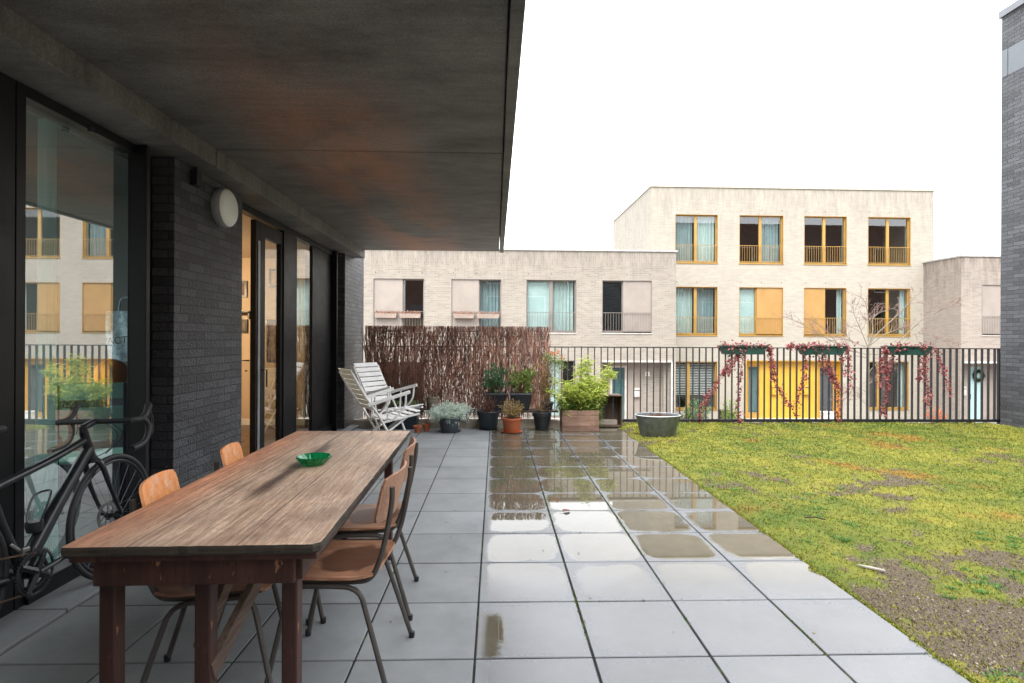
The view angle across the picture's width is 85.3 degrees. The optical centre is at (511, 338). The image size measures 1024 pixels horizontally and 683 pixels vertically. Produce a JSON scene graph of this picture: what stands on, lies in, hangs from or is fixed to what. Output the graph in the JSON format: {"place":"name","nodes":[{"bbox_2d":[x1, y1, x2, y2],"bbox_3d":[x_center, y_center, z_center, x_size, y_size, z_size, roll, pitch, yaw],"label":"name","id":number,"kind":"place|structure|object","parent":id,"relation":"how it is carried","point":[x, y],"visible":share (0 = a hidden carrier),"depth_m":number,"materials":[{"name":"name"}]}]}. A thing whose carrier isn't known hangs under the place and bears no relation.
{"place":"outdoors","nodes":[
{"label":"outdoors","id":0,"kind":"place"},
{"bbox_2d":[0,424,970,682],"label":"terrace paving","id":1,"kind":"structure","parent":0,"point":[530,628],"depth_m":2.81,"materials":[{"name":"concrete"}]},
{"bbox_2d":[0,402,153,608],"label":"road bike","id":2,"kind":"object","parent":1,"relation":"on","point":[22,561],"visible":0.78,"depth_m":2.79,"materials":[{"name":"metal"}]},
{"bbox_2d":[0,72,363,618],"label":"apartment house","id":3,"kind":"structure","parent":1,"relation":"on","point":[158,247],"depth_m":4.36,"materials":[{"name":"brick"}]},
{"bbox_2d":[0,72,151,618],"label":"window","id":4,"kind":"structure","parent":3,"relation":"in","point":[15,96],"depth_m":2.74,"materials":[{"name":"clear glass"}]},
{"bbox_2d":[26,108,127,565],"bbox_3d":[-2.568,0.033,3.357,0.060,2.493,1.200,0,0,-2],"label":"curtain","id":5,"kind":"object","parent":3,"relation":"hanging from","point":[46,438],"visible":0.82,"depth_m":3.03,"materials":[{"name":"grey fabric"}]},
{"bbox_2d":[59,398,122,496],"bbox_3d":[-3.336,0.846,4.519,0.700,0.900,0.412,0,0,-2],"label":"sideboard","id":6,"kind":"object","parent":3,"relation":"on","point":[98,480],"visible":0.06,"depth_m":4.32,"materials":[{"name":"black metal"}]},
{"bbox_2d":[93,359,126,382],"bbox_3d":[-3.212,0.279,4.459,0.242,0.242,0.242,0,0,-2],"label":"basketball","id":7,"kind":"object","parent":6,"relation":"on","point":[110,371],"visible":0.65,"depth_m":4.38,"materials":[{"name":"rubber"}]},
{"bbox_2d":[57,382,126,528],"bbox_3d":[-3.067,0.805,4.062,0.403,0.985,0.437,0,0,-37],"label":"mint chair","id":8,"kind":"object","parent":3,"relation":"in","point":[97,432],"visible":0.66,"depth_m":3.93,"materials":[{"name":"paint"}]},
{"bbox_2d":[105,297,126,361],"bbox_3d":[-3.226,-0.084,4.644,0.352,0.541,0.097,0,0,-2],"label":"tote bag","id":9,"kind":"object","parent":3,"relation":"hanging from","point":[116,330],"visible":0.59,"depth_m":4.63,"materials":[{"name":"fabric"}]},
{"bbox_2d":[190,167,201,186],"bbox_3d":[-2.308,-1.187,4.065,0.050,0.135,0.070,0,0,-2],"label":"junction box","id":10,"kind":"object","parent":3,"relation":"attached to","point":[195,177],"visible":1,"depth_m":4.03,"materials":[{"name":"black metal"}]},
{"bbox_2d":[211,188,237,227],"bbox_3d":[-2.300,-1.054,4.475,0.093,0.310,0.310,0,0,-2],"label":"wall light","id":11,"kind":"object","parent":3,"relation":"attached to","point":[224,207],"visible":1,"depth_m":4.39,"materials":[{"name":"white glass"}]},
{"bbox_2d":[242,281,246,296],"bbox_3d":[-4.141,-0.752,8.364,0.300,0.250,0.020,0,0,-2],"label":"picture frame","id":12,"kind":"object","parent":3,"relation":"attached to","point":[244,288],"visible":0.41,"depth_m":8.36,"materials":[{"name":"black metal"}]},
{"bbox_2d":[242,319,247,332],"bbox_3d":[-4.103,-0.197,8.365,0.240,0.200,0.020,0,0,-2],"label":"picture frame","id":13,"kind":"object","parent":3,"relation":"attached to","point":[244,325],"visible":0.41,"depth_m":8.36,"materials":[{"name":"beige metal"}]},
{"bbox_2d":[242,219,282,453],"bbox_3d":[-2.526,0.060,5.742,0.173,2.460,0.732,0,0,5],"label":"sliding door","id":14,"kind":"structure","parent":3,"relation":"in","point":[260,232],"depth_m":5.55,"materials":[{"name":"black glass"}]},
{"bbox_2d":[0,0,525,257],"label":"canopy slab","id":15,"kind":"structure","parent":3,"relation":"on","point":[355,128],"depth_m":3.12,"materials":[{"name":"grey concrete"}]},
{"bbox_2d":[266,319,275,361],"bbox_3d":[-3.544,0.025,8.381,0.300,0.640,0.020,0,0,-2],"label":"picture frame","id":16,"kind":"object","parent":3,"relation":"attached to","point":[271,343],"visible":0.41,"depth_m":8.38,"materials":[{"name":"black metal"}]},
{"bbox_2d":[269,269,275,287],"bbox_3d":[-3.460,-0.914,8.383,0.400,0.280,0.020,0,0,-2],"label":"picture frame","id":17,"kind":"object","parent":3,"relation":"attached to","point":[272,278],"visible":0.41,"depth_m":8.38,"materials":[{"name":"white metal"}]},
{"bbox_2d":[129,469,281,682],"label":"school chair","id":18,"kind":"object","parent":1,"relation":"on","point":[156,486],"visible":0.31,"depth_m":2.02,"materials":[{"name":"brown wood"}]},
{"bbox_2d":[61,431,410,682],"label":"wooden table","id":19,"kind":"object","parent":1,"relation":"on","point":[276,512],"visible":0.94,"depth_m":1.69,"materials":[{"name":"red wood"}]},
{"bbox_2d":[296,452,331,465],"bbox_3d":[-0.912,0.556,2.560,0.161,0.040,0.161,0,0,-2],"label":"green bowl","id":20,"kind":"object","parent":19,"relation":"on","point":[314,459],"visible":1,"depth_m":2.54,"materials":[{"name":"green"}]},
{"bbox_2d":[214,442,325,629],"bbox_3d":[-1.172,0.930,2.763,0.497,0.811,0.456,0,0,-16],"label":"school chair","id":21,"kind":"object","parent":1,"relation":"on","point":[230,453],"visible":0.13,"depth_m":2.68,"materials":[{"name":"brown wood"}]},
{"bbox_2d":[264,460,414,682],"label":"school chair","id":22,"kind":"object","parent":1,"relation":"on","point":[342,564],"visible":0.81,"depth_m":2.18,"materials":[{"name":"brown wood"}]},
{"bbox_2d":[305,437,418,625],"bbox_3d":[-0.739,0.932,2.841,0.497,0.811,0.456,0,0,-6],"label":"school chair","id":23,"kind":"object","parent":1,"relation":"on","point":[359,522],"visible":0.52,"depth_m":2.70,"materials":[{"name":"brown wood"}]},
{"bbox_2d":[338,368,420,430],"bbox_3d":[-1.690,0.844,7.107,0.927,0.953,0.557,0,0,-35],"label":"garden chair","id":24,"kind":"object","parent":1,"relation":"on","point":[363,401],"visible":0.91,"depth_m":7.03,"materials":[{"name":"white paint"}]},
{"bbox_2d":[353,362,423,430],"bbox_3d":[-1.752,0.834,7.869,0.927,0.973,0.557,0,0,31],"label":"garden chair","id":25,"kind":"object","parent":1,"relation":"on","point":[365,379],"visible":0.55,"depth_m":7.97,"materials":[{"name":"white paint"}]},
{"bbox_2d":[382,399,422,428],"bbox_3d":[-1.648,1.119,8.376,0.550,0.429,0.410,0,0,-2],"label":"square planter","id":26,"kind":"object","parent":1,"relation":"on","point":[409,422],"visible":0.49,"depth_m":8.22,"materials":[{"name":"plastic"}]},
{"bbox_2d":[394,376,416,403],"bbox_3d":[-1.642,0.818,8.576,0.377,0.536,0.314,0,0,-2],"label":"potted plant","id":27,"kind":"object","parent":26,"relation":"on","point":[409,396],"visible":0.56,"depth_m":8.49,"materials":[{"name":"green plant"}]},
{"bbox_2d":[413,425,421,432],"bbox_3d":[-1.351,1.285,7.944,0.124,0.100,0.124,0,0,-2],"label":"pot","id":28,"kind":"object","parent":1,"relation":"on","point":[417,428],"visible":1,"depth_m":7.91,"materials":[{"name":"ceramic"}]},
{"bbox_2d":[422,420,430,431],"bbox_3d":[-1.232,1.248,8.058,0.140,0.174,0.124,0,0,-2],"label":"pot","id":29,"kind":"object","parent":1,"relation":"on","point":[426,425],"visible":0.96,"depth_m":8.02,"materials":[{"name":"ceramic"}]},
{"bbox_2d":[424,400,477,432],"bbox_3d":[-0.886,1.100,8.035,0.789,0.474,0.472,0,0,-2],"label":"potted plant","id":30,"kind":"object","parent":1,"relation":"on","point":[450,416],"visible":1,"depth_m":7.95,"materials":[{"name":"plant"}]},
{"bbox_2d":[468,392,499,429],"bbox_3d":[-0.432,1.054,8.271,0.500,0.570,0.344,0,0,-2],"label":"potted plant","id":31,"kind":"object","parent":1,"relation":"on","point":[487,418],"visible":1,"depth_m":8.17,"materials":[{"name":"black plant"}]},
{"bbox_2d":[498,399,524,433],"bbox_3d":[-0.009,1.081,7.986,0.385,0.520,0.319,0,0,-2],"label":"potted plant","id":32,"kind":"object","parent":1,"relation":"on","point":[511,422],"visible":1,"depth_m":7.91,"materials":[{"name":"orange plant"}]},
{"bbox_2d":[532,395,550,430],"bbox_3d":[0.442,1.075,8.236,0.283,0.536,0.283,0,0,-27],"label":"potted plant","id":33,"kind":"object","parent":1,"relation":"on","point":[541,419],"visible":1,"depth_m":8.15,"materials":[{"name":"black plant"}]},
{"bbox_2d":[275,491,814,632],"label":"leaf litter","id":34,"kind":"object","parent":1,"relation":"on","point":[530,559],"visible":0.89,"depth_m":2.88,"materials":[{"name":"brown plant"}]},
{"bbox_2d":[544,354,617,430],"bbox_3d":[1.028,0.779,8.242,1.150,1.133,0.652,0,0,-2],"label":"bamboo planter","id":35,"kind":"object","parent":1,"relation":"on","point":[579,410],"visible":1,"depth_m":8.12,"materials":[{"name":"brown wood"}]},
{"bbox_2d":[597,394,622,426],"bbox_3d":[1.505,1.104,8.647,0.370,0.487,0.260,0,0,-2],"label":"wooden crate","id":36,"kind":"object","parent":1,"relation":"on","point":[615,403],"visible":0.48,"depth_m":8.76,"materials":[{"name":"brown wood"}]},
{"bbox_2d":[501,474,925,655],"bbox_3d":[0.828,1.342,3.677,1.830,0.014,3.699,0,0,-2],"label":"joint moss","id":37,"kind":"object","parent":1,"relation":"on","point":[642,555],"visible":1,"depth_m":3.63,"materials":[{"name":"green plant"}]},
{"bbox_2d":[363,248,677,422],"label":"row house","id":38,"kind":"structure","parent":0,"point":[595,298],"depth_m":20.55,"materials":[{"name":"beige brick"}]},
{"bbox_2d":[374,310,396,317],"bbox_3d":[-4.584,-0.914,20.161,0.841,0.289,0.205,0,0,-2],"label":"window box","id":39,"kind":"object","parent":38,"relation":"attached to","point":[388,314],"visible":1,"depth_m":20.11,"materials":[{"name":"beige"}]},
{"bbox_2d":[373,278,423,332],"bbox_3d":[-4.126,-1.215,20.314,1.870,1.985,0.204,0,0,-2],"label":"window","id":40,"kind":"structure","parent":38,"relation":"in","point":[388,293],"depth_m":20.27,"materials":[{"name":"clear glass"}]},
{"bbox_2d":[399,310,420,317],"bbox_3d":[-3.715,-0.911,20.185,0.807,0.291,0.199,0,0,-2],"label":"window box","id":41,"kind":"object","parent":38,"relation":"attached to","point":[407,315],"visible":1,"depth_m":20.13,"materials":[{"name":"beige"}]},
{"bbox_2d":[453,311,474,317],"bbox_3d":[-1.747,-0.901,20.245,0.817,0.288,0.206,0,0,-2],"label":"window box","id":42,"kind":"object","parent":38,"relation":"attached to","point":[462,315],"visible":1,"depth_m":20.20,"materials":[{"name":"beige"}]},
{"bbox_2d":[451,279,500,332],"bbox_3d":[-1.317,-1.202,20.543,1.860,1.985,0.425,0,0,-2],"label":"window","id":43,"kind":"structure","parent":38,"relation":"in","point":[472,295],"depth_m":20.40,"materials":[{"name":"clear glass"}]},
{"bbox_2d":[477,311,499,318],"bbox_3d":[-0.867,-0.899,20.272,0.854,0.292,0.200,0,0,-2],"label":"window box","id":44,"kind":"object","parent":38,"relation":"attached to","point":[494,315],"visible":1,"depth_m":20.22,"materials":[{"name":"beige"}]},
{"bbox_2d":[526,280,576,333],"bbox_3d":[1.440,-1.190,20.640,1.880,1.985,0.385,0,0,-2],"label":"window","id":45,"kind":"structure","parent":38,"relation":"in","point":[549,303],"depth_m":20.66,"materials":[{"name":"clear glass"}]},
{"bbox_2d":[549,360,573,418],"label":"window","id":46,"kind":"structure","parent":38,"relation":"in","point":[559,370],"depth_m":20.68,"materials":[{"name":"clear glass"}]},
{"bbox_2d":[610,366,626,422],"bbox_3d":[4.047,2.179,21.198,0.640,2.340,0.080,0,0,-2],"label":"door","id":47,"kind":"structure","parent":38,"relation":"in","point":[617,368],"depth_m":21.21,"materials":[{"name":"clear glass"}]},
{"bbox_2d":[602,280,651,333],"bbox_3d":[4.256,-1.178,20.706,1.890,1.985,0.280,0,0,-2],"label":"window","id":48,"kind":"structure","parent":38,"relation":"in","point":[636,296],"depth_m":20.66,"materials":[{"name":"beige glass"}]},
{"bbox_2d":[499,0,1016,258],"label":"sky","id":49,"kind":"structure","parent":0,"point":[617,99],"materials":[{"name":"white"}]},
{"bbox_2d":[613,185,935,418],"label":"terraced house","id":50,"kind":"structure","parent":0,"point":[751,262],"depth_m":23.64,"materials":[{"name":"beige brick"}]},
{"bbox_2d":[675,214,717,263],"bbox_3d":[7.741,-4.197,23.527,1.840,2.065,0.425,0,0,-2],"label":"window","id":51,"kind":"structure","parent":50,"relation":"in","point":[703,224],"depth_m":23.67,"materials":[{"name":"clear glass"}]},
{"bbox_2d":[676,287,717,335],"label":"window","id":52,"kind":"structure","parent":50,"relation":"in","point":[703,317],"depth_m":23.65,"materials":[{"name":"clear glass"}]},
{"bbox_2d":[676,361,717,409],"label":"window","id":53,"kind":"structure","parent":50,"relation":"in","point":[688,363],"depth_m":23.49,"materials":[{"name":"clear glass"}]},
{"bbox_2d":[747,365,759,417],"bbox_3d":[10.300,2.241,23.785,0.560,2.270,0.100,0,0,-2],"label":"door","id":54,"kind":"structure","parent":50,"relation":"in","point":[754,367],"depth_m":23.81,"materials":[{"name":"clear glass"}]},
{"bbox_2d":[739,287,782,335],"bbox_3d":[10.507,-1.150,23.549,1.925,2.065,0.234,0,0,-2],"label":"window","id":55,"kind":"structure","parent":50,"relation":"in","point":[758,306],"depth_m":23.53,"materials":[{"name":"clear glass"}]},
{"bbox_2d":[739,215,783,264],"bbox_3d":[10.516,-4.185,23.644,1.925,2.065,0.425,0,0,-2],"label":"window","id":56,"kind":"structure","parent":50,"relation":"in","point":[767,245],"depth_m":23.81,"materials":[{"name":"clear glass"}]},
{"bbox_2d":[804,216,846,264],"bbox_3d":[13.292,-4.173,23.652,1.880,2.065,0.204,0,0,-2],"label":"window","id":57,"kind":"structure","parent":50,"relation":"in","point":[823,246],"depth_m":23.67,"materials":[{"name":"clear glass"}]},
{"bbox_2d":[804,288,846,336],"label":"window","id":58,"kind":"structure","parent":50,"relation":"in","point":[814,298],"depth_m":23.61,"materials":[{"name":"clear glass"}]},
{"bbox_2d":[818,365,833,417],"bbox_3d":[13.497,2.255,23.920,0.700,2.270,0.100,0,0,-2],"label":"door","id":59,"kind":"structure","parent":50,"relation":"in","point":[825,378],"depth_m":23.94,"materials":[{"name":"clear glass"}]},
{"bbox_2d":[867,288,909,336],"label":"window","id":60,"kind":"structure","parent":50,"relation":"in","point":[901,298],"depth_m":23.80,"materials":[{"name":"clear glass"}]},
{"bbox_2d":[869,362,908,409],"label":"window","id":61,"kind":"structure","parent":50,"relation":"in","point":[877,390],"depth_m":23.79,"materials":[{"name":"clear glass"}]},
{"bbox_2d":[868,217,910,265],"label":"window","id":62,"kind":"structure","parent":50,"relation":"in","point":[908,237],"depth_m":23.80,"materials":[{"name":"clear glass"}]},
{"bbox_2d":[617,421,1023,682],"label":"roof meadow","id":63,"kind":"structure","parent":0,"point":[898,546],"depth_m":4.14,"materials":[{"name":"green plant"}]},
{"bbox_2d":[632,412,683,437],"bbox_3d":[2.040,1.185,7.782,0.701,0.349,0.470,0,0,-2],"label":"zinc tub","id":64,"kind":"object","parent":63,"relation":"on","point":[657,424],"visible":1,"depth_m":7.62,"materials":[{"name":"metal"}]},
{"bbox_2d":[804,516,825,519],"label":"fallen twig","id":65,"kind":"object","parent":63,"relation":"on","point":[815,517],"visible":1,"depth_m":4.09,"materials":[{"name":"wood"}]},
{"bbox_2d":[702,454,1023,678],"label":"grit","id":66,"kind":"object","parent":63,"relation":"on","point":[978,640],"visible":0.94,"depth_m":2.78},
{"bbox_2d":[710,472,1023,682],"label":"sedum","id":67,"kind":"object","parent":63,"relation":"on","point":[981,591],"visible":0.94,"depth_m":3.27,"materials":[{"name":"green plant"}]},
{"bbox_2d":[856,564,885,571],"bbox_3d":[2.119,1.349,3.281,0.148,0.010,0.028,0,0,41],"label":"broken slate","id":68,"kind":"object","parent":63,"relation":"on","point":[873,568],"visible":1,"depth_m":3.27,"materials":[{"name":"stone"}]},
{"label":"street","id":69,"kind":"structure","parent":0,"visible":0},
{"bbox_2d":[680,408,693,418],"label":"street shrub","id":70,"kind":"object","parent":69,"relation":"on","point":[689,417],"visible":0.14,"depth_m":20.44,"materials":[{"name":"green plant"}]},
{"bbox_2d":[683,398,710,418],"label":"street shrub","id":71,"kind":"object","parent":69,"relation":"on","point":[696,410],"visible":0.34,"depth_m":20.64,"materials":[{"name":"green plant"}]},
{"bbox_2d":[720,398,739,422],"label":"street shrub","id":72,"kind":"object","parent":69,"relation":"on","point":[728,414],"visible":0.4,"depth_m":20.98,"materials":[{"name":"green plant"}]},
{"bbox_2d":[819,411,833,418],"bbox_3d":[12.852,3.203,22.682,0.440,0.490,0.340,0,0,-2],"label":"white box","id":73,"kind":"object","parent":69,"relation":"on","point":[825,414],"visible":0.45,"depth_m":22.54,"materials":[{"name":"white"}]},
{"bbox_2d":[774,271,967,418],"bbox_3d":[9.190,0.822,14.294,5.272,5.219,1.096,0,0,-6],"label":"bare tree","id":74,"kind":"object","parent":69,"relation":"on","point":[900,328],"visible":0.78,"depth_m":14.27,"materials":[{"name":"brown plant"}]},
{"bbox_2d":[926,406,946,422],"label":"street shrub","id":75,"kind":"object","parent":69,"relation":"on","point":[927,415],"visible":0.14,"depth_m":19.88,"materials":[{"name":"orange plant"}]},
{"bbox_2d":[880,255,1000,424],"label":"corner house","id":76,"kind":"structure","parent":69,"relation":"on","point":[975,282],"depth_m":22.29,"materials":[{"name":"beige brick"}]},
{"bbox_2d":[970,367,980,418],"bbox_3d":[18.748,2.268,22.481,0.620,2.290,0.100,0,0,-2],"label":"door","id":77,"kind":"structure","parent":76,"relation":"in","point":[972,368],"depth_m":22.49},
{"bbox_2d":[972,369,985,381],"bbox_3d":[18.854,1.491,22.440,0.586,0.585,0.149,0,0,-2],"label":"door wreath","id":78,"kind":"object","parent":76,"relation":"attached to","point":[978,371],"depth_m":22.44,"materials":[{"name":"green plant"}]},
{"bbox_2d":[981,284,1000,335],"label":"window","id":79,"kind":"structure","parent":76,"relation":"in","point":[991,294],"depth_m":21.96,"materials":[{"name":"white glass"}]},
{"bbox_2d":[998,0,1023,427],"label":"brick tower","id":80,"kind":"structure","parent":69,"relation":"on","point":[1011,16],"depth_m":8.73,"materials":[{"name":"brick"}]},
{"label":"terrace body","id":81,"kind":"structure","parent":0,"visible":0},
{"bbox_2d":[353,419,616,428],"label":"terrace kerb","id":82,"kind":"structure","parent":81,"relation":"on","point":[474,424],"depth_m":8.61,"materials":[{"name":"grey concrete"}]},
{"bbox_2d":[420,409,474,420],"bbox_3d":[-1.274,1.169,8.567,1.400,0.163,0.260,0,0,-2],"label":"bench","id":83,"kind":"object","parent":82,"relation":"on","point":[422,410],"visible":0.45,"depth_m":8.46,"materials":[{"name":"brown wood"}]},
{"bbox_2d":[415,377,438,409],"bbox_3d":[-1.329,0.831,8.566,0.419,0.513,0.206,0,0,-2],"label":"potted plant","id":84,"kind":"object","parent":83,"relation":"on","point":[431,400],"visible":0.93,"depth_m":8.51,"materials":[{"name":"grey plant"}]},
{"bbox_2d":[480,409,556,420],"bbox_3d":[0.101,1.175,8.607,1.190,0.163,0.260,0,0,-2],"label":"bench","id":85,"kind":"object","parent":82,"relation":"on","point":[532,410],"visible":0.33,"depth_m":8.51,"materials":[{"name":"brown wood"}]},
{"bbox_2d":[477,362,509,409],"bbox_3d":[-0.275,0.723,8.565,0.528,0.738,0.332,0,0,-2],"label":"rose planter","id":86,"kind":"object","parent":85,"relation":"on","point":[496,381],"visible":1,"depth_m":8.51,"materials":[{"name":"plant"}]},
{"bbox_2d":[506,366,536,409],"bbox_3d":[0.146,0.743,8.598,0.485,0.701,0.284,0,0,-2],"label":"rose planter","id":87,"kind":"object","parent":85,"relation":"on","point":[522,395],"visible":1,"depth_m":8.54,"materials":[{"name":"plant"}]},
{"bbox_2d":[532,349,568,409],"bbox_3d":[0.596,0.619,8.630,0.593,0.953,0.257,0,0,-2],"label":"potted shrub","id":88,"kind":"object","parent":85,"relation":"on","point":[546,401],"visible":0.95,"depth_m":8.62,"materials":[{"name":"green plant"}]},
{"bbox_2d":[367,346,999,423],"bbox_3d":[2.833,0.751,8.986,10.390,1.244,0.050,0,0,-2],"label":"terrace railing","id":89,"kind":"object","parent":81,"relation":"on","point":[943,419],"visible":0.74,"depth_m":9.05,"materials":[{"name":"metal"}]},
{"bbox_2d":[359,325,554,417],"bbox_3d":[-0.865,0.522,8.805,3.111,1.471,0.054,0,0,-2],"label":"brushwood screen","id":90,"kind":"object","parent":89,"relation":"attached to","point":[530,353],"visible":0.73,"depth_m":8.80,"materials":[{"name":"wood"}]},
{"bbox_2d":[696,340,794,423],"bbox_3d":[3.776,0.688,8.931,1.628,1.361,0.274,0,0,-2],"label":"railing planter","id":91,"kind":"object","parent":89,"relation":"attached to","point":[737,349],"visible":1,"depth_m":8.90,"materials":[{"name":"green plastic"}]},
{"bbox_2d":[786,340,858,422],"bbox_3d":[4.975,0.695,8.972,1.143,1.372,0.262,0,0,-2],"label":"railing planter","id":92,"kind":"object","parent":89,"relation":"attached to","point":[812,348],"visible":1,"depth_m":8.94,"materials":[{"name":"green plastic"}]},
{"bbox_2d":[877,341,952,416],"bbox_3d":[6.510,0.651,9.017,1.246,1.234,0.260,0,0,-2],"label":"railing planter","id":93,"kind":"object","parent":89,"relation":"attached to","point":[901,349],"visible":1,"depth_m":8.98,"materials":[{"name":"green plastic"}]}
]}

